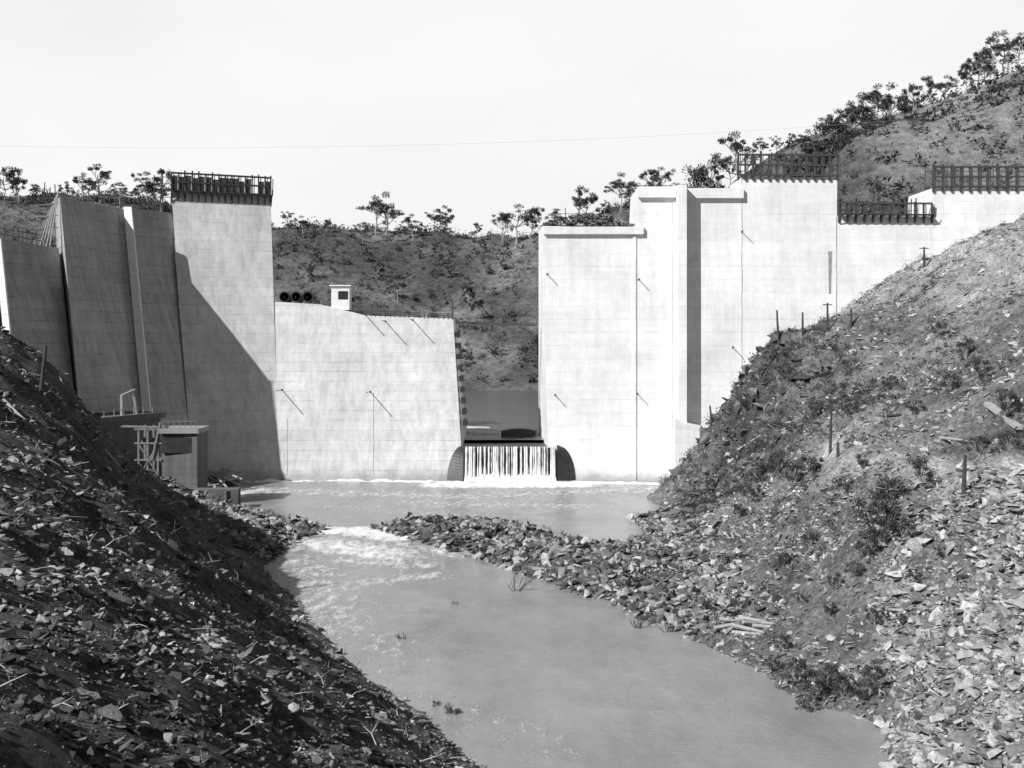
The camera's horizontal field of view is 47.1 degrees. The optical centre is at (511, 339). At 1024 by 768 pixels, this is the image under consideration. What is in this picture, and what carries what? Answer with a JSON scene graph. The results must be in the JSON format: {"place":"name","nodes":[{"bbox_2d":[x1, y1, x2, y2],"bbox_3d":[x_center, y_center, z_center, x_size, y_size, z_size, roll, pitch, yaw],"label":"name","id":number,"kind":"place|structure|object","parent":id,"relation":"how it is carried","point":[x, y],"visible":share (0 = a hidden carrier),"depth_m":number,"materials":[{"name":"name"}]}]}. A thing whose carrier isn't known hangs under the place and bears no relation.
{"place":"outdoors","nodes":[
{"label":"outdoors","id":0,"kind":"place"},
{"bbox_2d":[463,390,543,439],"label":"reservoir water","id":1,"kind":"structure","parent":0,"point":[498,411],"depth_m":309.79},
{"bbox_2d":[466,426,498,434],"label":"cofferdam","id":2,"kind":"object","parent":1,"relation":"in","point":[478,430],"visible":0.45,"depth_m":240.02,"materials":[{"name":"concrete"}]},
{"bbox_2d":[501,428,535,436],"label":"steel pontoon","id":3,"kind":"object","parent":1,"relation":"on","point":[518,432],"visible":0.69,"depth_m":229.13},
{"bbox_2d":[0,68,1023,767],"bbox_3d":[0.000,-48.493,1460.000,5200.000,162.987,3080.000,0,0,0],"label":"terrain","id":4,"kind":"structure","parent":0,"point":[18,746],"depth_m":108.08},
{"bbox_2d":[1,166,27,203],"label":"eucalyptus tree","id":5,"kind":"object","parent":4,"relation":"on","point":[14,178],"visible":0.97,"depth_m":598.98,"materials":[{"name":"grey plant"}]},
{"bbox_2d":[39,346,46,392],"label":"timber pole","id":6,"kind":"object","parent":4,"relation":"on","point":[42,376],"visible":0.88,"depth_m":101.38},
{"bbox_2d":[77,163,121,200],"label":"eucalyptus tree","id":7,"kind":"object","parent":4,"relation":"on","point":[104,175],"visible":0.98,"depth_m":596.81,"materials":[{"name":"grey plant"}]},
{"bbox_2d":[106,183,132,203],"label":"eucalyptus tree","id":8,"kind":"object","parent":4,"relation":"on","point":[119,192],"visible":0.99,"depth_m":592.03,"materials":[{"name":"grey plant"}]},
{"bbox_2d":[90,389,165,463],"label":"outlet platform","id":9,"kind":"structure","parent":4,"relation":"on","point":[124,438],"depth_m":183.43,"materials":[{"name":"concrete"}]},
{"bbox_2d":[131,171,163,209],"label":"eucalyptus tree","id":10,"kind":"object","parent":4,"relation":"on","point":[147,184],"visible":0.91,"depth_m":596.98,"materials":[{"name":"grey plant"}]},
{"bbox_2d":[148,168,177,211],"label":"eucalyptus tree","id":11,"kind":"object","parent":4,"relation":"on","point":[161,171],"visible":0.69,"depth_m":601.33,"materials":[{"name":"grey plant"}]},
{"bbox_2d":[121,421,209,488],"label":"valve house","id":12,"kind":"structure","parent":4,"relation":"on","point":[184,459],"depth_m":175.76,"materials":[{"name":"concrete"}]},
{"bbox_2d":[192,479,240,504],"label":"concrete footings","id":13,"kind":"object","parent":4,"relation":"on","point":[231,491],"visible":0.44,"depth_m":173.48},
{"bbox_2d":[0,366,444,767],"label":"bank undergrowth","id":14,"kind":"object","parent":4,"relation":"on","point":[55,502],"visible":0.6,"depth_m":55.59,"materials":[{"name":"grey plant"}]},
{"bbox_2d":[208,466,243,487],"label":"timber debris","id":15,"kind":"object","parent":4,"relation":"on","point":[232,474],"visible":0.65,"depth_m":199.22,"materials":[{"name":"grey wood"}]},
{"bbox_2d":[0,336,460,767],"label":"branch litter","id":16,"kind":"object","parent":4,"relation":"on","point":[54,706],"visible":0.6,"depth_m":50.83,"materials":[{"name":"grey wood"}]},
{"bbox_2d":[0,326,486,767],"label":"rock rubble","id":17,"kind":"object","parent":4,"relation":"on","point":[109,713],"visible":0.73,"depth_m":45.41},
{"bbox_2d":[0,188,628,241],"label":"ridge scrub","id":18,"kind":"object","parent":4,"relation":"on","point":[330,227],"visible":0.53,"depth_m":605.33,"materials":[{"name":"grey plant"}]},
{"bbox_2d":[356,195,397,235],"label":"eucalyptus tree","id":19,"kind":"object","parent":4,"relation":"on","point":[374,208],"visible":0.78,"depth_m":606.73,"materials":[{"name":"grey plant"}]},
{"bbox_2d":[364,191,404,235],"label":"eucalyptus tree","id":20,"kind":"object","parent":4,"relation":"on","point":[386,210],"visible":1,"depth_m":601.41,"materials":[{"name":"grey plant"}]},
{"bbox_2d":[399,213,422,239],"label":"eucalyptus tree","id":21,"kind":"object","parent":4,"relation":"on","point":[408,219],"visible":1,"depth_m":589.01,"materials":[{"name":"grey plant"}]},
{"bbox_2d":[435,205,454,228],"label":"eucalyptus tree","id":22,"kind":"object","parent":4,"relation":"on","point":[447,219],"visible":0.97,"depth_m":609.31,"materials":[{"name":"grey plant"}]},
{"bbox_2d":[195,490,786,640],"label":"rock bar","id":23,"kind":"object","parent":4,"relation":"on","point":[552,542],"visible":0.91,"depth_m":129.29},
{"bbox_2d":[0,177,1023,481],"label":"concrete dam","id":24,"kind":"structure","parent":4,"relation":"on","point":[638,377],"depth_m":212.74,"materials":[{"name":"white concrete"}]},
{"bbox_2d":[0,224,50,246],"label":"safety railing","id":25,"kind":"object","parent":24,"relation":"on","point":[26,232],"visible":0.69,"depth_m":185.11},
{"bbox_2d":[33,192,58,246],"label":"timber props","id":26,"kind":"object","parent":24,"relation":"on","point":[50,213],"visible":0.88,"depth_m":189.43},
{"bbox_2d":[44,182,109,205],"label":"starter bars","id":27,"kind":"object","parent":24,"relation":"attached to","point":[72,194],"visible":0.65,"depth_m":199.70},
{"bbox_2d":[154,175,171,211],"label":"scaffold tower","id":28,"kind":"structure","parent":24,"relation":"on","point":[162,195],"depth_m":219.42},
{"bbox_2d":[170,170,272,206],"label":"formwork","id":29,"kind":"object","parent":24,"relation":"on","point":[225,186],"visible":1,"depth_m":223.74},
{"bbox_2d":[279,291,315,302],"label":"steel pipes","id":30,"kind":"object","parent":24,"relation":"on","point":[289,297],"visible":0.98,"depth_m":223.84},
{"bbox_2d":[329,285,352,309],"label":"site hut","id":31,"kind":"object","parent":24,"relation":"on","point":[341,296],"visible":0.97,"depth_m":220.79,"materials":[{"name":"white paint"}]},
{"bbox_2d":[365,309,452,319],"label":"safety railing","id":32,"kind":"object","parent":24,"relation":"on","point":[404,314],"visible":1,"depth_m":219.18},
{"bbox_2d":[458,318,536,325],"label":"footbridge","id":33,"kind":"object","parent":24,"relation":"on","point":[497,323],"visible":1,"depth_m":223.07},
{"bbox_2d":[464,447,556,481],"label":"waterfall","id":34,"kind":"structure","parent":24,"relation":"on","point":[534,474],"depth_m":207.69,"materials":[{"name":"liquid"}]},
{"bbox_2d":[539,212,634,228],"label":"concrete rubble","id":35,"kind":"object","parent":24,"relation":"on","point":[582,221],"visible":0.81,"depth_m":215.72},
{"bbox_2d":[737,151,840,180],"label":"formwork","id":36,"kind":"object","parent":24,"relation":"on","point":[777,165],"visible":1,"depth_m":215.09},
{"bbox_2d":[837,196,916,215],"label":"safety railing","id":37,"kind":"object","parent":24,"relation":"on","point":[851,210],"visible":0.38,"depth_m":220.61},
{"bbox_2d":[838,201,934,222],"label":"formwork","id":38,"kind":"object","parent":24,"relation":"on","point":[881,214],"visible":1,"depth_m":214.15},
{"bbox_2d":[924,163,1023,190],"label":"safety railing","id":39,"kind":"object","parent":24,"relation":"on","point":[947,171],"visible":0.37,"depth_m":220.26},
{"bbox_2d":[932,164,1023,191],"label":"formwork","id":40,"kind":"object","parent":24,"relation":"on","point":[971,177],"visible":1,"depth_m":214.84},
{"bbox_2d":[0,62,1023,384],"bbox_3d":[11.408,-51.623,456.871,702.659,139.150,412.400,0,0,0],"label":"distant bushland","id":41,"kind":"structure","parent":4,"relation":"on","point":[850,152],"depth_m":487.80,"materials":[{"name":"grey plant"}]},
{"bbox_2d":[499,203,539,244],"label":"eucalyptus tree","id":42,"kind":"object","parent":4,"relation":"on","point":[505,217],"visible":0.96,"depth_m":591.92,"materials":[{"name":"grey plant"}]},
{"bbox_2d":[21,109,1019,147],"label":"aerial cable","id":43,"kind":"object","parent":4,"relation":"on","point":[500,142],"visible":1,"depth_m":242.22,"materials":[{"name":"metal"}]},
{"bbox_2d":[524,206,544,238],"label":"eucalyptus tree","id":44,"kind":"object","parent":4,"relation":"on","point":[533,210],"visible":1,"depth_m":587.71,"materials":[{"name":"grey plant"}]},
{"bbox_2d":[571,185,595,212],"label":"eucalyptus tree","id":45,"kind":"object","parent":4,"relation":"on","point":[588,198],"visible":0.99,"depth_m":587.15,"materials":[{"name":"grey plant"}]},
{"bbox_2d":[603,172,639,211],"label":"eucalyptus tree","id":46,"kind":"object","parent":4,"relation":"on","point":[621,185],"visible":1,"depth_m":587.56,"materials":[{"name":"grey plant"}]},
{"bbox_2d":[637,169,663,186],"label":"eucalyptus tree","id":47,"kind":"object","parent":4,"relation":"on","point":[651,172],"visible":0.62,"depth_m":596.63,"materials":[{"name":"grey plant"}]},
{"bbox_2d":[646,167,675,186],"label":"eucalyptus tree","id":48,"kind":"object","parent":4,"relation":"on","point":[666,176],"visible":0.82,"depth_m":606.03,"materials":[{"name":"grey plant"}]},
{"bbox_2d":[675,163,725,187],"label":"eucalyptus tree","id":49,"kind":"object","parent":4,"relation":"on","point":[697,178],"visible":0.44,"depth_m":392.03,"materials":[{"name":"grey plant"}]},
{"bbox_2d":[700,159,723,187],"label":"eucalyptus tree","id":50,"kind":"object","parent":4,"relation":"on","point":[715,170],"visible":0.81,"depth_m":395.51,"materials":[{"name":"grey plant"}]},
{"bbox_2d":[710,130,759,178],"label":"eucalyptus tree","id":51,"kind":"object","parent":4,"relation":"on","point":[735,145],"visible":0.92,"depth_m":384.10,"materials":[{"name":"grey plant"}]},
{"bbox_2d":[714,615,773,634],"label":"driftwood pile","id":52,"kind":"object","parent":4,"relation":"on","point":[756,626],"visible":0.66,"depth_m":98.02,"materials":[{"name":"grey wood"}]},
{"bbox_2d":[668,327,852,504],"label":"rock outcrop","id":53,"kind":"object","parent":4,"relation":"on","point":[704,440],"visible":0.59,"depth_m":169.68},
{"bbox_2d":[759,654,780,670],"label":"shrub","id":54,"kind":"object","parent":4,"relation":"on","point":[769,662],"visible":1,"depth_m":87.90,"materials":[{"name":"grey plant"}]},
{"bbox_2d":[763,450,785,475],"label":"shrub","id":55,"kind":"object","parent":4,"relation":"on","point":[777,466],"visible":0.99,"depth_m":143.68,"materials":[{"name":"grey plant"}]},
{"bbox_2d":[658,316,899,519],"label":"crag scrub","id":56,"kind":"object","parent":4,"relation":"on","point":[763,442],"visible":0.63,"depth_m":161.32,"materials":[{"name":"grey plant"}]},
{"bbox_2d":[777,460,805,485],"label":"shrub","id":57,"kind":"object","parent":4,"relation":"on","point":[798,475],"visible":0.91,"depth_m":134.30,"materials":[{"name":"grey plant"}]},
{"bbox_2d":[779,657,808,683],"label":"shrub","id":58,"kind":"object","parent":4,"relation":"on","point":[802,664],"visible":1,"depth_m":83.86,"materials":[{"name":"grey plant"}]},
{"bbox_2d":[772,149,819,176],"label":"eucalyptus tree","id":59,"kind":"object","parent":4,"relation":"on","point":[789,167],"visible":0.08,"depth_m":356.92,"materials":[{"name":"grey plant"}]},
{"bbox_2d":[794,695,820,712],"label":"shrub","id":60,"kind":"object","parent":4,"relation":"on","point":[803,702],"visible":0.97,"depth_m":79.46,"materials":[{"name":"grey plant"}]},
{"bbox_2d":[787,145,828,176],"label":"eucalyptus tree","id":61,"kind":"object","parent":4,"relation":"on","point":[803,168],"visible":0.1,"depth_m":364.55,"materials":[{"name":"grey plant"}]},
{"bbox_2d":[796,455,824,478],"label":"shrub","id":62,"kind":"object","parent":4,"relation":"on","point":[812,468],"visible":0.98,"depth_m":124.23,"materials":[{"name":"grey plant"}]},
{"bbox_2d":[797,670,827,699],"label":"shrub","id":63,"kind":"object","parent":4,"relation":"on","point":[820,682],"visible":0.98,"depth_m":80.88,"materials":[{"name":"grey plant"}]},
{"bbox_2d":[813,662,841,687],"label":"shrub","id":64,"kind":"object","parent":4,"relation":"on","point":[833,667],"visible":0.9,"depth_m":81.90,"materials":[{"name":"grey plant"}]},
{"bbox_2d":[806,118,852,169],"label":"eucalyptus tree","id":65,"kind":"object","parent":4,"relation":"on","point":[840,128],"visible":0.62,"depth_m":369.62,"materials":[{"name":"grey plant"}]},
{"bbox_2d":[637,425,1023,767],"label":"shore stones","id":66,"kind":"object","parent":4,"relation":"on","point":[866,702],"visible":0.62,"depth_m":89.83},
{"bbox_2d":[643,213,1023,606],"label":"hillside stones","id":67,"kind":"object","parent":4,"relation":"on","point":[920,447],"visible":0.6,"depth_m":139.89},
{"bbox_2d":[645,230,1023,767],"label":"branch litter","id":68,"kind":"object","parent":4,"relation":"on","point":[834,486],"visible":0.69,"depth_m":124.13,"materials":[{"name":"grey wood"}]},
{"bbox_2d":[817,108,853,152],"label":"eucalyptus tree","id":69,"kind":"object","parent":4,"relation":"on","point":[831,116],"visible":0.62,"depth_m":377.51,"materials":[{"name":"grey plant"}]},
{"bbox_2d":[813,127,862,176],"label":"eucalyptus tree","id":70,"kind":"object","parent":4,"relation":"on","point":[848,137],"visible":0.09,"depth_m":346.15,"materials":[{"name":"grey plant"}]},
{"bbox_2d":[827,474,853,494],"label":"shrub","id":71,"kind":"object","parent":4,"relation":"on","point":[839,485],"visible":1,"depth_m":109.94,"materials":[{"name":"grey plant"}]},
{"bbox_2d":[659,217,1023,698],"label":"hillside scrub","id":72,"kind":"object","parent":4,"relation":"on","point":[776,513],"visible":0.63,"depth_m":136.78,"materials":[{"name":"grey plant"}]},
{"bbox_2d":[830,673,855,695],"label":"shrub","id":73,"kind":"object","parent":4,"relation":"on","point":[842,688],"visible":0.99,"depth_m":80.35,"materials":[{"name":"grey plant"}]},
{"bbox_2d":[834,100,871,130],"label":"eucalyptus tree","id":74,"kind":"object","parent":4,"relation":"on","point":[851,104],"visible":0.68,"depth_m":375.84,"materials":[{"name":"grey plant"}]},
{"bbox_2d":[843,560,866,576],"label":"shrub","id":75,"kind":"object","parent":4,"relation":"on","point":[855,572],"visible":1,"depth_m":93.89,"materials":[{"name":"grey plant"}]},
{"bbox_2d":[844,91,877,129],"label":"eucalyptus tree","id":76,"kind":"object","parent":4,"relation":"on","point":[864,116],"visible":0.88,"depth_m":373.05,"materials":[{"name":"grey plant"}]},
{"bbox_2d":[851,679,878,702],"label":"shrub","id":77,"kind":"object","parent":4,"relation":"on","point":[857,692],"visible":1,"depth_m":78.90,"materials":[{"name":"grey plant"}]},
{"bbox_2d":[853,527,882,555],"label":"shrub","id":78,"kind":"object","parent":4,"relation":"on","point":[870,540],"visible":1,"depth_m":94.78,"materials":[{"name":"grey plant"}]},
{"bbox_2d":[860,658,883,681],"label":"shrub","id":79,"kind":"object","parent":4,"relation":"on","point":[874,677],"visible":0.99,"depth_m":79.88,"materials":[{"name":"grey plant"}]},
{"bbox_2d":[850,488,895,528],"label":"shrub","id":80,"kind":"object","parent":4,"relation":"on","point":[872,504],"visible":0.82,"depth_m":97.97,"materials":[{"name":"grey plant"}]},
{"bbox_2d":[857,83,891,128],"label":"eucalyptus tree","id":81,"kind":"object","parent":4,"relation":"on","point":[869,97],"visible":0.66,"depth_m":380.99,"materials":[{"name":"grey plant"}]},
{"bbox_2d":[863,607,885,624],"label":"shrub","id":82,"kind":"object","parent":4,"relation":"on","point":[875,617],"visible":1,"depth_m":86.94,"materials":[{"name":"grey plant"}]},
{"bbox_2d":[867,517,901,542],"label":"shrub","id":83,"kind":"object","parent":4,"relation":"on","point":[879,533],"visible":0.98,"depth_m":94.82,"materials":[{"name":"grey plant"}]},
{"bbox_2d":[870,500,904,534],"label":"shrub","id":84,"kind":"object","parent":4,"relation":"on","point":[884,508],"visible":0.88,"depth_m":95.98,"materials":[{"name":"grey plant"}]},
{"bbox_2d":[868,82,910,118],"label":"eucalyptus tree","id":85,"kind":"object","parent":4,"relation":"on","point":[888,101],"visible":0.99,"depth_m":372.78,"materials":[{"name":"grey plant"}]},
{"bbox_2d":[876,473,911,504],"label":"shrub","id":86,"kind":"object","parent":4,"relation":"on","point":[895,482],"visible":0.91,"depth_m":100.73,"materials":[{"name":"grey plant"}]},
{"bbox_2d":[891,516,916,537],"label":"shrub","id":87,"kind":"object","parent":4,"relation":"on","point":[908,525],"visible":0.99,"depth_m":93.83,"materials":[{"name":"grey plant"}]},
{"bbox_2d":[901,83,928,115],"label":"eucalyptus tree","id":88,"kind":"object","parent":4,"relation":"on","point":[918,94],"visible":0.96,"depth_m":371.20,"materials":[{"name":"grey plant"}]},
{"bbox_2d":[906,456,937,484],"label":"shrub","id":89,"kind":"object","parent":4,"relation":"on","point":[919,466],"visible":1,"depth_m":100.79,"materials":[{"name":"grey plant"}]},
{"bbox_2d":[917,75,944,110],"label":"eucalyptus tree","id":90,"kind":"object","parent":4,"relation":"on","point":[930,84],"visible":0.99,"depth_m":375.19,"materials":[{"name":"grey plant"}]},
{"bbox_2d":[844,457,1023,767],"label":"rock scree","id":91,"kind":"structure","parent":4,"relation":"on","point":[999,738],"depth_m":77.88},
{"bbox_2d":[936,74,959,105],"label":"eucalyptus tree","id":92,"kind":"object","parent":4,"relation":"on","point":[950,84],"visible":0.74,"depth_m":376.85,"materials":[{"name":"grey plant"}]},
{"bbox_2d":[939,372,960,391],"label":"shrub","id":93,"kind":"object","parent":4,"relation":"on","point":[951,386],"visible":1,"depth_m":134.19,"materials":[{"name":"grey plant"}]},
{"bbox_2d":[961,455,966,494],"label":"timber pole","id":94,"kind":"object","parent":4,"relation":"on","point":[964,475],"visible":0.9,"depth_m":92.38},
{"bbox_2d":[954,336,977,358],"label":"shrub","id":95,"kind":"object","parent":4,"relation":"on","point":[960,350],"visible":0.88,"depth_m":142.90,"materials":[{"name":"grey plant"}]},
{"bbox_2d":[957,61,976,95],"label":"eucalyptus tree","id":96,"kind":"object","parent":4,"relation":"on","point":[966,65],"visible":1,"depth_m":373.30,"materials":[{"name":"grey plant"}]},
{"bbox_2d":[965,435,992,456],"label":"shrub","id":97,"kind":"object","parent":4,"relation":"on","point":[987,442],"visible":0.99,"depth_m":101.44,"materials":[{"name":"grey plant"}]},
{"bbox_2d":[963,52,996,87],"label":"eucalyptus tree","id":98,"kind":"object","parent":4,"relation":"on","point":[977,63],"visible":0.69,"depth_m":374.83,"materials":[{"name":"grey plant"}]},
{"bbox_2d":[971,354,991,376],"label":"shrub","id":99,"kind":"object","parent":4,"relation":"on","point":[978,369],"visible":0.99,"depth_m":133.93,"materials":[{"name":"grey plant"}]},
{"bbox_2d":[971,53,997,85],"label":"eucalyptus tree","id":100,"kind":"object","parent":4,"relation":"on","point":[987,65],"visible":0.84,"depth_m":374.36,"materials":[{"name":"grey plant"}]},
{"bbox_2d":[976,31,1013,79],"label":"eucalyptus tree","id":101,"kind":"object","parent":4,"relation":"on","point":[997,45],"visible":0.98,"depth_m":368.49,"materials":[{"name":"grey plant"}]},
{"bbox_2d":[984,402,1022,429],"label":"timber plank","id":102,"kind":"object","parent":4,"relation":"on","point":[993,408],"visible":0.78,"depth_m":110.51,"materials":[{"name":"grey wood"}]},
{"bbox_2d":[986,29,1022,75],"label":"eucalyptus tree","id":103,"kind":"object","parent":4,"relation":"on","point":[1004,33],"visible":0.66,"depth_m":372.45,"materials":[{"name":"grey plant"}]},
{"bbox_2d":[994,385,1023,416],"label":"shrub","id":104,"kind":"object","parent":4,"relation":"on","point":[1011,395],"visible":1,"depth_m":110.35,"materials":[{"name":"grey plant"}]},
{"bbox_2d":[996,429,1021,449],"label":"shrub","id":105,"kind":"object","parent":4,"relation":"on","point":[1007,440],"visible":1,"depth_m":98.94,"materials":[{"name":"grey plant"}]},
{"bbox_2d":[1005,32,1023,68],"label":"eucalyptus tree","id":106,"kind":"object","parent":4,"relation":"on","point":[1020,44],"visible":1,"depth_m":364.67,"materials":[{"name":"grey plant"}]},
{"bbox_2d":[0,0,1023,237],"label":"sky","id":107,"kind":"structure","parent":0,"point":[183,85],"materials":[{"name":"white"}]},
{"bbox_2d":[235,479,888,767],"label":"river water","id":108,"kind":"structure","parent":0,"point":[535,673],"depth_m":94.83,"materials":[{"name":"liquid"}]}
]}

